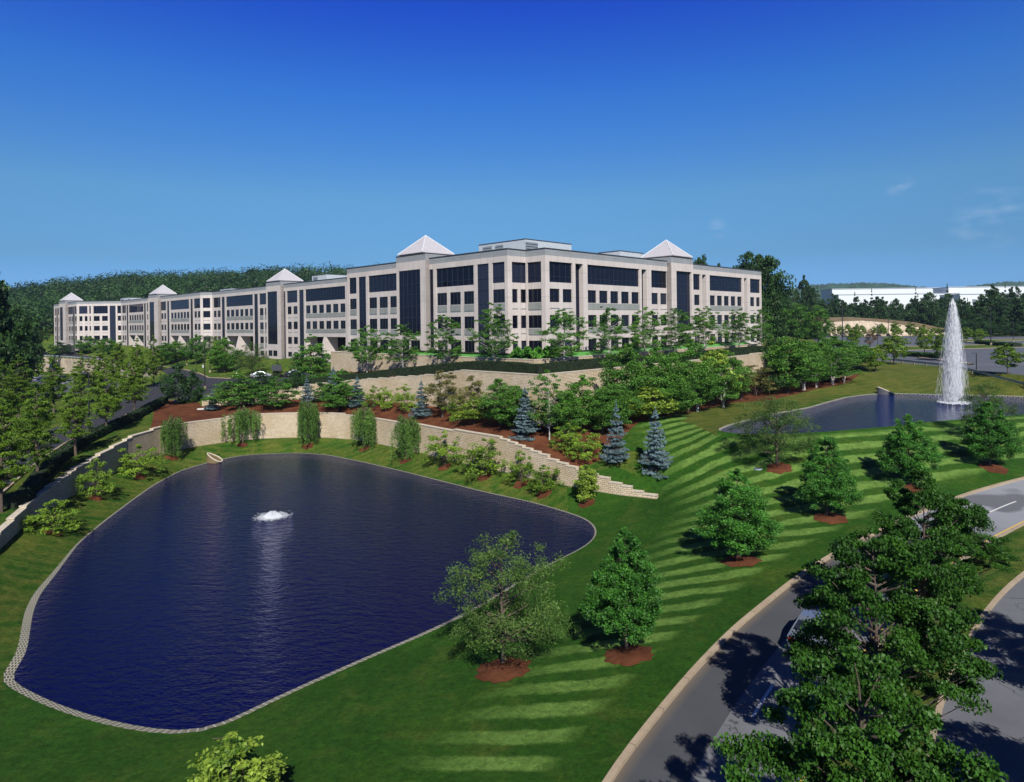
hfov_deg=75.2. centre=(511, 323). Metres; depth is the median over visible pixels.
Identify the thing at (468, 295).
window
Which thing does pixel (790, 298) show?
woodland tree
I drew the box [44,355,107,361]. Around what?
guardrail
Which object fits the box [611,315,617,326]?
window
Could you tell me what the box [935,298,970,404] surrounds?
tall fountain
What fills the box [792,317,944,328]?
grass mound
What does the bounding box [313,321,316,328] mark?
window
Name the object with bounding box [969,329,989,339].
young tree
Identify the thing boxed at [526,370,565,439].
street tree
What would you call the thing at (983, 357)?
parking lot
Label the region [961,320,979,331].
woodland tree
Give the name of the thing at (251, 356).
locust tree
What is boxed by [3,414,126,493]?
kerb
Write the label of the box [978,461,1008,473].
mulch ring
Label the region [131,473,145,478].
mulch ring
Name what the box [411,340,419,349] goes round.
window
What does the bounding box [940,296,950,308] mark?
woodland tree
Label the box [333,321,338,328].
window
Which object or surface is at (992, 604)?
kerb
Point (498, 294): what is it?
window
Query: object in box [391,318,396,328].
window
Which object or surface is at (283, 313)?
office building
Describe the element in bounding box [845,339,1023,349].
grass island
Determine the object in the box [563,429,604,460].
dogwood shrub
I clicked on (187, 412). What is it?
mulch bed
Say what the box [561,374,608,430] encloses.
green tree
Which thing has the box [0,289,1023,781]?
lawn
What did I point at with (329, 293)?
ribbon window
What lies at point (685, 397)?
green tree
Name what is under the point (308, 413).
weeping tree
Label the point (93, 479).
dogwood shrub
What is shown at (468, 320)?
window
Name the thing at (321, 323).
window
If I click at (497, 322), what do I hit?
street tree
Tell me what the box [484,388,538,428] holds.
green tree
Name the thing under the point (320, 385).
dark bush
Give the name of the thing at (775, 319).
woodland tree
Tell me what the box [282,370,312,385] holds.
dark bush
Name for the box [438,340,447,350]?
window
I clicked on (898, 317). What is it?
woodland tree
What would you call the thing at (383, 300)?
window
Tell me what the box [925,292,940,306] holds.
woodland tree
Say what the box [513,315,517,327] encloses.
window
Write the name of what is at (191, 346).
green tree
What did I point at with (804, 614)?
car
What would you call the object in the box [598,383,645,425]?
green tree
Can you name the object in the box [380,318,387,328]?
window
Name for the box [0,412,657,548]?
retaining wall
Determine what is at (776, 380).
dark bush
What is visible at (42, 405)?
tree
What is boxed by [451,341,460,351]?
window
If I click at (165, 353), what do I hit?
green tree
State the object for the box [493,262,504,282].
ribbon window
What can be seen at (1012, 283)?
hills
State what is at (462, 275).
ribbon window
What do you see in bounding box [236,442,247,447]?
mulch ring
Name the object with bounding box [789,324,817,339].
green tree
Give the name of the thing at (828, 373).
birch tree
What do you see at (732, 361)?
green tree
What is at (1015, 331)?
woodland tree
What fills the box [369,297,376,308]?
window
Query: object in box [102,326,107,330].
window
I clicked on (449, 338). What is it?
street tree
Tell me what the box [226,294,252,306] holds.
ribbon window
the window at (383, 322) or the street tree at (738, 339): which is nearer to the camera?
the window at (383, 322)
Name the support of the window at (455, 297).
in the office building at (531, 286)
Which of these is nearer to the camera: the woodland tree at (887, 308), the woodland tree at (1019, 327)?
the woodland tree at (1019, 327)
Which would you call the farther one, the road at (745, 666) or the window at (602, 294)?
the window at (602, 294)
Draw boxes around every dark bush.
[47,342,72,354]
[104,345,117,355]
[156,361,201,404]
[184,372,206,402]
[246,371,278,387]
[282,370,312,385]
[310,382,324,401]
[750,370,788,393]
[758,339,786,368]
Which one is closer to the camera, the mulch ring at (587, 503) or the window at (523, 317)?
the mulch ring at (587, 503)
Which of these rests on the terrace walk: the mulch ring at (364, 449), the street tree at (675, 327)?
the street tree at (675, 327)
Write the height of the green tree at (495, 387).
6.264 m
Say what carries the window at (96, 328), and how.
in the office building at (162, 313)
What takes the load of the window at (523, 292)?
in the office building at (531, 286)
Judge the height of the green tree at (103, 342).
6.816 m
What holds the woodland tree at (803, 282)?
on the lawn at (570, 707)
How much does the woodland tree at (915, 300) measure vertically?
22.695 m
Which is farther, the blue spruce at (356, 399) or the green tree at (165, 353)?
the green tree at (165, 353)
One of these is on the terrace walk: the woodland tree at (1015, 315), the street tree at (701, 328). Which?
the street tree at (701, 328)
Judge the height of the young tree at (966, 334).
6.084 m
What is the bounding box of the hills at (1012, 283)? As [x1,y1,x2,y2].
[966,281,1023,286]
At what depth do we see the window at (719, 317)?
142.13 m
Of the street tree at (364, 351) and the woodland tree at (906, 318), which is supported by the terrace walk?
the street tree at (364, 351)
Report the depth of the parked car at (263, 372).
153.03 m
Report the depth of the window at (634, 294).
119.63 m
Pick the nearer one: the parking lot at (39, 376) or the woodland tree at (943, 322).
the parking lot at (39, 376)
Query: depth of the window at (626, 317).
117.57 m
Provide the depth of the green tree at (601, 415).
80.52 m
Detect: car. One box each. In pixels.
[250,371,270,377]
[285,370,304,376]
[787,609,839,649]
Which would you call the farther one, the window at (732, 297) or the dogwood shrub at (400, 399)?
the window at (732, 297)
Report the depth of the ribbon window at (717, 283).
144.19 m
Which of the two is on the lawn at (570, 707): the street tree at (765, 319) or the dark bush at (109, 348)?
the dark bush at (109, 348)
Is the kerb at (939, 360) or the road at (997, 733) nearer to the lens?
the road at (997, 733)
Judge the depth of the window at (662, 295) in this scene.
126.38 m
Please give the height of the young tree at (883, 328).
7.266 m
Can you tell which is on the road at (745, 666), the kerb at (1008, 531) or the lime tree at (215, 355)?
the kerb at (1008, 531)
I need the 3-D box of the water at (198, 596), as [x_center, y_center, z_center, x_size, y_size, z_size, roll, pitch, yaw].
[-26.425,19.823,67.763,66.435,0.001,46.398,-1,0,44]
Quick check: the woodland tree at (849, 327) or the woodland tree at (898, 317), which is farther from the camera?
the woodland tree at (898, 317)
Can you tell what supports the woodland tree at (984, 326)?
on the parking lot at (983, 357)
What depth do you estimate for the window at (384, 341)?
125.80 m
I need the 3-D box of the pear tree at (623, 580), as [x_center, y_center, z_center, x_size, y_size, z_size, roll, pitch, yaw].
[6.143,14.177,35.090,4.756,6.804,4.168,-1,0,-37]
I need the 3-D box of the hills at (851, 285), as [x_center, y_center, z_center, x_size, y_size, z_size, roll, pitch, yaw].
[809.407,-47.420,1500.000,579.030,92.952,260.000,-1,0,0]
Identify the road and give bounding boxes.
[613,480,1023,781]
[935,578,1023,781]
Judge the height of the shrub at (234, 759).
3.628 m
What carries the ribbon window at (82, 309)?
in the office building at (162, 313)
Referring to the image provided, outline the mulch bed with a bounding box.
[151,370,857,466]
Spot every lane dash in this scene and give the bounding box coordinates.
[751,684,773,716]
[990,501,1016,511]
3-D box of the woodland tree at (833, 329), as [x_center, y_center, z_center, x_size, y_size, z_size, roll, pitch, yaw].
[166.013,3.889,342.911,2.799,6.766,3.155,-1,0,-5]
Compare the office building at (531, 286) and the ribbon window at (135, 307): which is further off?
the ribbon window at (135, 307)
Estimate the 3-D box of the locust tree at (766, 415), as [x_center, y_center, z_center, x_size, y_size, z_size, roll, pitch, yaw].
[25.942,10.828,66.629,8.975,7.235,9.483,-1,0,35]
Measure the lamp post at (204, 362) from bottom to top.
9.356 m
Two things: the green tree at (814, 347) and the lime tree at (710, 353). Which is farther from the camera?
the green tree at (814, 347)
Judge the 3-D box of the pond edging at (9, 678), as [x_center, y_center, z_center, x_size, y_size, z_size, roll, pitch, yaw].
[-26.423,19.787,67.523,66.713,0.152,46.678,-1,0,44]
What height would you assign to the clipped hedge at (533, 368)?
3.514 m
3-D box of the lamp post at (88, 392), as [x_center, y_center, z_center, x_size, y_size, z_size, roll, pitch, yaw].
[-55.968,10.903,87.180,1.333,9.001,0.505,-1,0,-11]
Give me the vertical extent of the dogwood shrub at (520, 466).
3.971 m
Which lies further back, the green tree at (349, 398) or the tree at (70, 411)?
the green tree at (349, 398)
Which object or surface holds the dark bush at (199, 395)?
on the mulch bed
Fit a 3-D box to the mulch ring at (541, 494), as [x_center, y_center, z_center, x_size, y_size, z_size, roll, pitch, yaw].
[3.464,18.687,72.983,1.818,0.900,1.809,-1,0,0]
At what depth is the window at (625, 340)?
117.37 m
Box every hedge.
[3,396,168,508]
[277,369,393,387]
[376,349,509,355]
[393,346,762,376]
[575,341,730,351]
[902,351,945,357]
[974,340,1021,346]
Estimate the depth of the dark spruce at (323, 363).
148.10 m
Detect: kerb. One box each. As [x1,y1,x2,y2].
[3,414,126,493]
[159,365,278,378]
[602,477,1023,781]
[832,523,1023,734]
[868,344,1011,350]
[917,357,973,364]
[926,571,1023,755]
[967,339,1023,341]
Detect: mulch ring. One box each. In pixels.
[42,529,61,534]
[85,494,103,500]
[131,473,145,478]
[165,455,178,460]
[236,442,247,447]
[302,442,313,448]
[358,446,369,451]
[400,457,411,463]
[438,463,450,470]
[475,656,531,682]
[477,473,491,480]
[513,478,528,488]
[535,488,551,498]
[578,498,595,507]
[604,644,653,665]
[720,555,762,566]
[766,462,792,473]
[813,511,847,523]
[902,482,921,491]
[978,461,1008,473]
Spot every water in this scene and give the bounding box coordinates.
[14,453,594,729]
[721,394,1023,433]
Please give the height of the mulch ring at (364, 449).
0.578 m
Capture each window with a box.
[68,307,72,313]
[79,306,86,313]
[94,306,107,313]
[94,316,99,320]
[94,326,99,330]
[102,316,107,320]
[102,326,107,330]
[122,305,125,312]
[129,304,142,312]
[161,301,165,310]
[171,299,188,309]
[194,298,199,307]
[203,298,209,307]
[203,311,209,316]
[203,324,209,329]
[214,297,219,307]
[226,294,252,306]
[260,293,265,304]
[287,290,296,302]
[306,286,344,301]
[306,305,309,313]
[306,321,310,328]
[312,305,316,312]
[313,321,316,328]
[319,305,323,312]
[319,321,323,328]
[326,304,330,312]
[326,321,330,328]
[333,304,337,312]
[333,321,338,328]
[340,303,344,311]
[341,320,345,328]
[350,278,355,293]
[350,299,356,308]
[350,319,356,328]
[369,273,396,292]
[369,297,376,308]
[370,319,376,328]
[380,297,387,307]
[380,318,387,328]
[380,340,387,348]
[390,296,396,307]
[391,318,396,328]
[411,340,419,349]
[437,265,473,286]
[437,293,446,305]
[438,317,446,328]
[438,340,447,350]
[450,292,460,304]
[451,317,460,328]
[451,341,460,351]
[464,291,473,303]
[464,316,473,328]
[465,341,474,352]
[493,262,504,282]
[493,289,504,302]
[494,316,504,328]
[495,341,505,353]
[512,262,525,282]
[512,289,516,302]
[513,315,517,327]
[521,289,525,302]
[521,315,525,327]
[521,341,525,349]
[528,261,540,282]
[528,289,540,302]
[529,315,541,327]
[529,341,541,349]
[549,262,570,282]
[550,289,558,301]
[550,315,558,327]
[563,289,570,301]
[588,265,637,286]
[588,290,595,302]
[588,315,595,326]
[588,339,595,349]
[599,291,606,302]
[600,338,607,349]
[610,291,617,302]
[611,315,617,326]
[621,292,627,303]
[622,315,628,325]
[622,337,628,347]
[632,292,637,303]
[632,315,638,324]
[651,270,665,287]
[652,293,656,303]
[660,293,665,303]
[693,274,698,289]
[694,295,698,304]
[710,275,740,291]
[710,295,714,304]
[717,296,721,305]
[717,315,721,323]
[724,296,727,305]
[724,315,728,323]
[731,296,734,305]
[737,297,740,305]
[750,279,758,292]
[750,297,753,305]
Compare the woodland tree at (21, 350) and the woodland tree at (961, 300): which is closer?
the woodland tree at (21, 350)
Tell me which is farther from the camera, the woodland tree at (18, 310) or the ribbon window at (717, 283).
the woodland tree at (18, 310)
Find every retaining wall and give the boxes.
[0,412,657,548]
[33,357,158,378]
[202,352,768,414]
[330,344,758,371]
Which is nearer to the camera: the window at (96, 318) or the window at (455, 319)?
the window at (455, 319)
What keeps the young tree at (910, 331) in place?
on the parking lot at (983, 357)
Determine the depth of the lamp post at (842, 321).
213.24 m
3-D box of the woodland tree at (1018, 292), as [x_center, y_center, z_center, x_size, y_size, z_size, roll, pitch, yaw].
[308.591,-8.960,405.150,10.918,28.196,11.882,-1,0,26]
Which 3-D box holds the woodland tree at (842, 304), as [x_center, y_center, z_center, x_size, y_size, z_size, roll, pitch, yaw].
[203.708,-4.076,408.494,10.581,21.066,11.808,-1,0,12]
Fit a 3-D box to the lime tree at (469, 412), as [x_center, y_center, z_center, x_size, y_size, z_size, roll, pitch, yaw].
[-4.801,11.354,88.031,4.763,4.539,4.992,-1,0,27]
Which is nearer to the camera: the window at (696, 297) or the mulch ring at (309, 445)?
the mulch ring at (309, 445)
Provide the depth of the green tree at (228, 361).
171.63 m
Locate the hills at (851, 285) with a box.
[783,282,927,304]
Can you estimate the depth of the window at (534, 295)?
103.88 m
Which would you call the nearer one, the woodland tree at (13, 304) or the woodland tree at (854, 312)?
the woodland tree at (13, 304)
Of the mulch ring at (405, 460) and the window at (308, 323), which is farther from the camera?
the window at (308, 323)
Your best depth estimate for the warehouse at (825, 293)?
735.00 m
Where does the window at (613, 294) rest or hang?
in the office building at (531, 286)
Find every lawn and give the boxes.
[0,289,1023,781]
[354,351,529,358]
[541,342,749,358]
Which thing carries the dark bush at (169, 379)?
on the mulch bed
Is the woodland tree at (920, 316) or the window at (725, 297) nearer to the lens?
the window at (725, 297)
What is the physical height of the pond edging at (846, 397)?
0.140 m
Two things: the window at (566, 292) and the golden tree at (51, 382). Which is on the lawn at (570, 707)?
the golden tree at (51, 382)
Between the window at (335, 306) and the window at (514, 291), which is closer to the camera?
the window at (514, 291)
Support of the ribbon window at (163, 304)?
in the office building at (162, 313)
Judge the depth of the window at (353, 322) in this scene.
133.06 m
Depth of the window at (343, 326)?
160.19 m
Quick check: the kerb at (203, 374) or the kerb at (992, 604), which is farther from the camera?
the kerb at (203, 374)
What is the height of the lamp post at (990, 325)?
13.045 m
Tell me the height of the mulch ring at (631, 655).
0.435 m
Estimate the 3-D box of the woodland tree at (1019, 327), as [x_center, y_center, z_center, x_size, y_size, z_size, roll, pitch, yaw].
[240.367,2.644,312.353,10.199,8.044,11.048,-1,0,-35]
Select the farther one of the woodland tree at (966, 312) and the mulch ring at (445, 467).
the woodland tree at (966, 312)
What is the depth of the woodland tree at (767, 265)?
211.00 m
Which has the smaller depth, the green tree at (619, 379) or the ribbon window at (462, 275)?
the green tree at (619, 379)
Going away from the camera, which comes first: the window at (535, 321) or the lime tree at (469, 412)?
the lime tree at (469, 412)
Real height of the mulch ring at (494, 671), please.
0.493 m
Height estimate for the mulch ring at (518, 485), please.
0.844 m
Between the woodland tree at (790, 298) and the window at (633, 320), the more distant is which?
the woodland tree at (790, 298)
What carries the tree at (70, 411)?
on the lawn at (570, 707)
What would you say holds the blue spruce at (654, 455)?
on the lawn at (570, 707)
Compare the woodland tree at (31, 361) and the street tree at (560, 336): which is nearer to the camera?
the street tree at (560, 336)
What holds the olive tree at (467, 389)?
on the mulch bed
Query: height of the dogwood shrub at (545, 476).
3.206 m
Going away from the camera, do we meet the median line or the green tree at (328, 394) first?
the median line
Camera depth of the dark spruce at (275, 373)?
152.20 m
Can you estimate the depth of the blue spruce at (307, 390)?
112.92 m
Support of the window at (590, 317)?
in the office building at (531, 286)
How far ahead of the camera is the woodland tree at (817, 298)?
444.88 m
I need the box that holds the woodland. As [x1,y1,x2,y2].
[0,262,957,331]
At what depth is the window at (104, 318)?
277.26 m
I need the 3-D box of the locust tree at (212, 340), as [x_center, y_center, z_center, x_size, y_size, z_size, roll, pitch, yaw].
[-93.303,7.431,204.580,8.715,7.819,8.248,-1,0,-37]
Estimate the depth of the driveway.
128.21 m
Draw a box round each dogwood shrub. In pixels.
[20,499,84,534]
[74,458,115,497]
[117,444,164,477]
[360,385,383,407]
[375,387,395,410]
[393,383,419,411]
[422,430,465,465]
[441,396,467,421]
[453,438,507,477]
[501,450,534,481]
[526,465,563,491]
[547,423,583,449]
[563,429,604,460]
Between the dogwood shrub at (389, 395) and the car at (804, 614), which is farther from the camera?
the dogwood shrub at (389, 395)
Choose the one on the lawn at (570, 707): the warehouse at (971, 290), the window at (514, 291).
the warehouse at (971, 290)
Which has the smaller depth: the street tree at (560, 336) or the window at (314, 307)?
the street tree at (560, 336)
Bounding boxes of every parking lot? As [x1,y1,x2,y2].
[28,375,118,398]
[814,336,1023,374]
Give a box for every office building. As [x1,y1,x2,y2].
[54,285,238,350]
[200,269,347,361]
[346,235,761,353]
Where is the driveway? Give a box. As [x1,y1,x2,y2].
[3,344,312,488]
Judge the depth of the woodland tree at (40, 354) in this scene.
241.15 m
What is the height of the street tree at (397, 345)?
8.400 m
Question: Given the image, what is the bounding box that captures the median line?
[800,521,1023,780]
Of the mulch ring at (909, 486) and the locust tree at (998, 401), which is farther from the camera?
the locust tree at (998, 401)
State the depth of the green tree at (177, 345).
209.70 m
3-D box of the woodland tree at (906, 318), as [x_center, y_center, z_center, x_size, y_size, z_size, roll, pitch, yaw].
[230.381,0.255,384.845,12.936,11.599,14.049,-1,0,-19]
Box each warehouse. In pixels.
[821,287,940,302]
[829,293,959,308]
[932,286,1023,293]
[939,293,1022,305]
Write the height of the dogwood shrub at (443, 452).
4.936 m
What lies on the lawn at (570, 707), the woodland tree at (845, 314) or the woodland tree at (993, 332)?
the woodland tree at (845, 314)
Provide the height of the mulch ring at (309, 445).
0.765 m
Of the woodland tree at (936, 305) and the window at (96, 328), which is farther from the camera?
the woodland tree at (936, 305)
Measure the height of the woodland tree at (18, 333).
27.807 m
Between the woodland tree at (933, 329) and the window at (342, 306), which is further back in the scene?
the woodland tree at (933, 329)
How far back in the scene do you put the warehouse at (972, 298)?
640.00 m
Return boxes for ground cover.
[253,368,352,388]
[338,345,413,353]
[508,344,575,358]
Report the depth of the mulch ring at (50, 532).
60.63 m
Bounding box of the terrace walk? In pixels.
[348,354,747,376]
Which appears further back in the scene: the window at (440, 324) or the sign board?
the sign board
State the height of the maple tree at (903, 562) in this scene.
9.442 m
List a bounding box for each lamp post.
[79,372,89,430]
[199,343,205,386]
[838,308,846,339]
[986,307,991,344]
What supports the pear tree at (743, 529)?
on the lawn at (570, 707)
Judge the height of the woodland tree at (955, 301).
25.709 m
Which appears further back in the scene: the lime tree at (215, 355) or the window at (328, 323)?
the lime tree at (215, 355)
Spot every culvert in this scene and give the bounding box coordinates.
[206,452,222,462]
[877,386,893,394]
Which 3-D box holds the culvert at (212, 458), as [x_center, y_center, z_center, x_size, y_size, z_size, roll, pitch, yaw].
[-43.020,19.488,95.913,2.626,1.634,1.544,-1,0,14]
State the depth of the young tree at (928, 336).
169.51 m
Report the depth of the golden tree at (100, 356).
123.64 m
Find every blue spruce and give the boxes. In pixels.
[204,392,219,410]
[298,378,315,403]
[321,367,338,398]
[346,376,366,407]
[408,381,432,417]
[508,386,540,440]
[599,404,629,464]
[638,405,673,478]
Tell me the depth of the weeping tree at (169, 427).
93.19 m
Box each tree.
[0,271,39,393]
[0,302,34,327]
[0,309,31,357]
[0,320,34,390]
[0,344,36,382]
[0,360,21,425]
[0,388,35,512]
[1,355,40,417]
[3,304,44,373]
[10,374,69,471]
[21,312,49,367]
[37,349,69,413]
[57,369,95,455]
[65,351,97,403]
[72,336,107,352]
[82,354,123,425]
[83,340,119,392]
[90,338,122,354]
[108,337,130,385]
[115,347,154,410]
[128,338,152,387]
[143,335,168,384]
[148,342,175,364]
[159,415,188,456]
[163,341,187,361]
[182,334,208,363]
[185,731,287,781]
[195,335,221,358]
[200,370,266,406]
[205,336,227,369]
[205,337,241,371]
[220,405,262,443]
[232,342,268,373]
[252,376,302,408]
[287,334,330,375]
[296,398,319,445]
[314,373,365,410]
[329,379,364,402]
[348,325,386,372]
[348,406,376,448]
[384,323,420,367]
[389,414,420,459]
[414,369,460,417]
[424,314,463,362]
[433,530,580,662]
[446,375,488,421]
[454,392,488,424]
[466,302,519,360]
[477,379,524,425]
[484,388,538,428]
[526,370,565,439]
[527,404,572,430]
[535,309,589,360]
[552,394,589,434]
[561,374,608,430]
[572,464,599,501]
[578,527,665,648]
[584,389,625,433]
[588,306,628,353]
[598,343,652,404]
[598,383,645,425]
[613,361,663,392]
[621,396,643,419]
[627,307,666,354]
[627,380,679,421]
[637,346,688,415]
[654,308,697,352]
[656,375,699,416]
[659,342,721,411]
[682,363,727,411]
[684,306,729,349]
[689,341,743,403]
[689,468,786,556]
[693,254,706,264]
[701,363,751,407]
[709,352,755,400]
[710,645,1008,781]
[717,308,759,346]
[725,395,822,464]
[732,251,797,324]
[734,364,759,399]
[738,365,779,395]
[749,309,776,345]
[754,336,822,393]
[762,289,789,342]
[771,340,840,381]
[774,307,792,336]
[781,526,1003,735]
[782,351,828,389]
[784,303,813,340]
[787,274,791,326]
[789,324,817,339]
[790,288,819,319]
[793,275,814,304]
[794,436,865,514]
[800,305,834,341]
[800,341,851,379]
[802,286,820,316]
[808,353,836,387]
[811,288,825,305]
[811,336,874,365]
[816,284,819,309]
[819,348,857,384]
[823,294,841,316]
[828,352,866,382]
[831,325,835,335]
[832,341,878,367]
[836,325,843,333]
[838,300,851,316]
[843,311,852,316]
[843,324,852,333]
[845,327,864,343]
[849,296,862,311]
[850,304,871,317]
[854,469,996,647]
[855,299,876,317]
[857,325,867,333]
[862,312,876,318]
[862,347,891,371]
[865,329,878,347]
[868,296,893,316]
[872,297,894,318]
[873,300,890,319]
[874,414,945,483]
[875,323,886,333]
[875,333,910,363]
[889,298,907,311]
[890,301,907,316]
[890,321,900,334]
[891,310,906,320]
[891,315,903,320]
[903,314,920,323]
[905,322,916,334]
[906,298,913,313]
[906,298,917,313]
[909,294,943,326]
[912,324,936,351]
[915,293,941,325]
[915,511,1021,584]
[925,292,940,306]
[928,332,947,357]
[929,328,939,332]
[935,314,947,327]
[939,299,946,326]
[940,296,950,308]
[942,284,949,328]
[947,293,958,310]
[956,297,970,318]
[956,383,1018,429]
[957,300,977,326]
[957,316,969,336]
[960,327,972,341]
[960,402,1023,464]
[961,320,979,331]
[967,302,989,325]
[967,316,994,336]
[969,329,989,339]
[971,294,989,328]
[976,289,1011,335]
[980,318,1000,336]
[984,284,1001,325]
[989,343,1023,373]
[991,316,1013,336]
[1000,322,1023,335]
[1001,284,1009,324]
[1002,297,1018,321]
[1003,291,1018,321]
[1007,295,1023,329]
[1009,286,1022,301]
[1010,297,1023,325]
[1012,322,1023,335]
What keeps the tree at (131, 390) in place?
on the lawn at (570, 707)
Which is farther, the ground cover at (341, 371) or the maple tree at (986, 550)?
the ground cover at (341, 371)
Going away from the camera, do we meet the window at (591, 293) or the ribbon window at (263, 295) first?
the window at (591, 293)
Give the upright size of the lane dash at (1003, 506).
0.187 m
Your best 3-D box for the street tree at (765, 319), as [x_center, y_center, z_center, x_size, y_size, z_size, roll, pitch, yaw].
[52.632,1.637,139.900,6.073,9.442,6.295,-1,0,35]
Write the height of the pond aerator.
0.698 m
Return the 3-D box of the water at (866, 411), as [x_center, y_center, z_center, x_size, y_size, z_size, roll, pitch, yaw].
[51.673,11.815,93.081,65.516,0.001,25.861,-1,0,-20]
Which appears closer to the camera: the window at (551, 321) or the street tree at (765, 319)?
the window at (551, 321)
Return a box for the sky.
[0,0,1023,288]
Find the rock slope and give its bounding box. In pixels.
[822,321,945,336]
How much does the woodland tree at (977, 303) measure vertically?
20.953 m
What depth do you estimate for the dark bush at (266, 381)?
120.40 m
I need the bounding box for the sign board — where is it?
[271,365,281,377]
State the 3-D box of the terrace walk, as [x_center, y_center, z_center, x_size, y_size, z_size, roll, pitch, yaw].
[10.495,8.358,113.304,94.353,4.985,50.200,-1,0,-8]
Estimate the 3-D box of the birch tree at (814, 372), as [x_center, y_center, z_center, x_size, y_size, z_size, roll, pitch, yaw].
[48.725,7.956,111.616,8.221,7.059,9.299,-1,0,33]
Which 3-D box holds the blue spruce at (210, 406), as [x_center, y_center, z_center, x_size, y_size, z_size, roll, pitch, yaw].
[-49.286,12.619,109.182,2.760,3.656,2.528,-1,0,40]
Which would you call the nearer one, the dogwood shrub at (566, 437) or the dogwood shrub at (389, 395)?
the dogwood shrub at (566, 437)
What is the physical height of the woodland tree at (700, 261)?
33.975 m
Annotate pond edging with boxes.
[4,453,596,733]
[719,393,1023,430]
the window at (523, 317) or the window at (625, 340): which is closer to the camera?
the window at (523, 317)
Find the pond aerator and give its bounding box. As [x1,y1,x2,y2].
[252,510,292,521]
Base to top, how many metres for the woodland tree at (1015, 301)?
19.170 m
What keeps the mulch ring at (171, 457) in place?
on the lawn at (570, 707)
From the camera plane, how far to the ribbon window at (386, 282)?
125.83 m
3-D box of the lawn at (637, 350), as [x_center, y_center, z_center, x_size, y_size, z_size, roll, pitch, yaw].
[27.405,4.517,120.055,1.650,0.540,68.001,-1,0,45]
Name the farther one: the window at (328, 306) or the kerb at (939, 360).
the window at (328, 306)
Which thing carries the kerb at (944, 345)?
on the parking lot at (983, 357)
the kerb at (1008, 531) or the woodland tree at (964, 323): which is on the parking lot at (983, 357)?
the woodland tree at (964, 323)
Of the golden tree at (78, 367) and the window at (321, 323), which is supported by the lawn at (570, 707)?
the golden tree at (78, 367)
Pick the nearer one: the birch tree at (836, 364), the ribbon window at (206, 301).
the birch tree at (836, 364)
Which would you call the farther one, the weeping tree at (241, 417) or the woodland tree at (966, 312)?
the woodland tree at (966, 312)
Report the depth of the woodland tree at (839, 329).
342.62 m
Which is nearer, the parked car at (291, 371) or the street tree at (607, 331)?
the street tree at (607, 331)
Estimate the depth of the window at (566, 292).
106.14 m
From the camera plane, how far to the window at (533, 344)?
103.96 m
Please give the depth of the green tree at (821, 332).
239.88 m
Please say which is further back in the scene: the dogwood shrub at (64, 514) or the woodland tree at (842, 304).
the woodland tree at (842, 304)
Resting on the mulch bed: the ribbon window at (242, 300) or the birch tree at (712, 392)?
the birch tree at (712, 392)
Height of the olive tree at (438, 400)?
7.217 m
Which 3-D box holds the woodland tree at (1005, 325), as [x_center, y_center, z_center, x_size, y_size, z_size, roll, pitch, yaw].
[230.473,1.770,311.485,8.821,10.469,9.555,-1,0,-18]
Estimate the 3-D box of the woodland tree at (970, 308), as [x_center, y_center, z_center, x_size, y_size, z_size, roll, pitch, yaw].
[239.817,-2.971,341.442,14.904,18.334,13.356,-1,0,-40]
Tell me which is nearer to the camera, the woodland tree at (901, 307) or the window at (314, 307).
the window at (314, 307)
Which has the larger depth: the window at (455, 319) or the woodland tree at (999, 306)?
the woodland tree at (999, 306)
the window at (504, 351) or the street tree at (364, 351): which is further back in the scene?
the street tree at (364, 351)
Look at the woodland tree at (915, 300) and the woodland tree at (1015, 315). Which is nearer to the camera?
the woodland tree at (1015, 315)
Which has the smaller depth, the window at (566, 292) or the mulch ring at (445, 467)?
the mulch ring at (445, 467)
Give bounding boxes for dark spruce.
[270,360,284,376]
[283,359,304,375]
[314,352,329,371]
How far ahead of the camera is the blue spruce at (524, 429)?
80.61 m
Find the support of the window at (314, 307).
in the office building at (283, 313)
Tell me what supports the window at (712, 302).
in the office building at (531, 286)
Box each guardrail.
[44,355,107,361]
[878,358,1023,387]
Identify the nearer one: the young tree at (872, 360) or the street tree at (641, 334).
the street tree at (641, 334)
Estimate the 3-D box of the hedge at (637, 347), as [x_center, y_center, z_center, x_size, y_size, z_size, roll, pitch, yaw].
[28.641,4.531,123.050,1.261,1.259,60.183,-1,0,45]

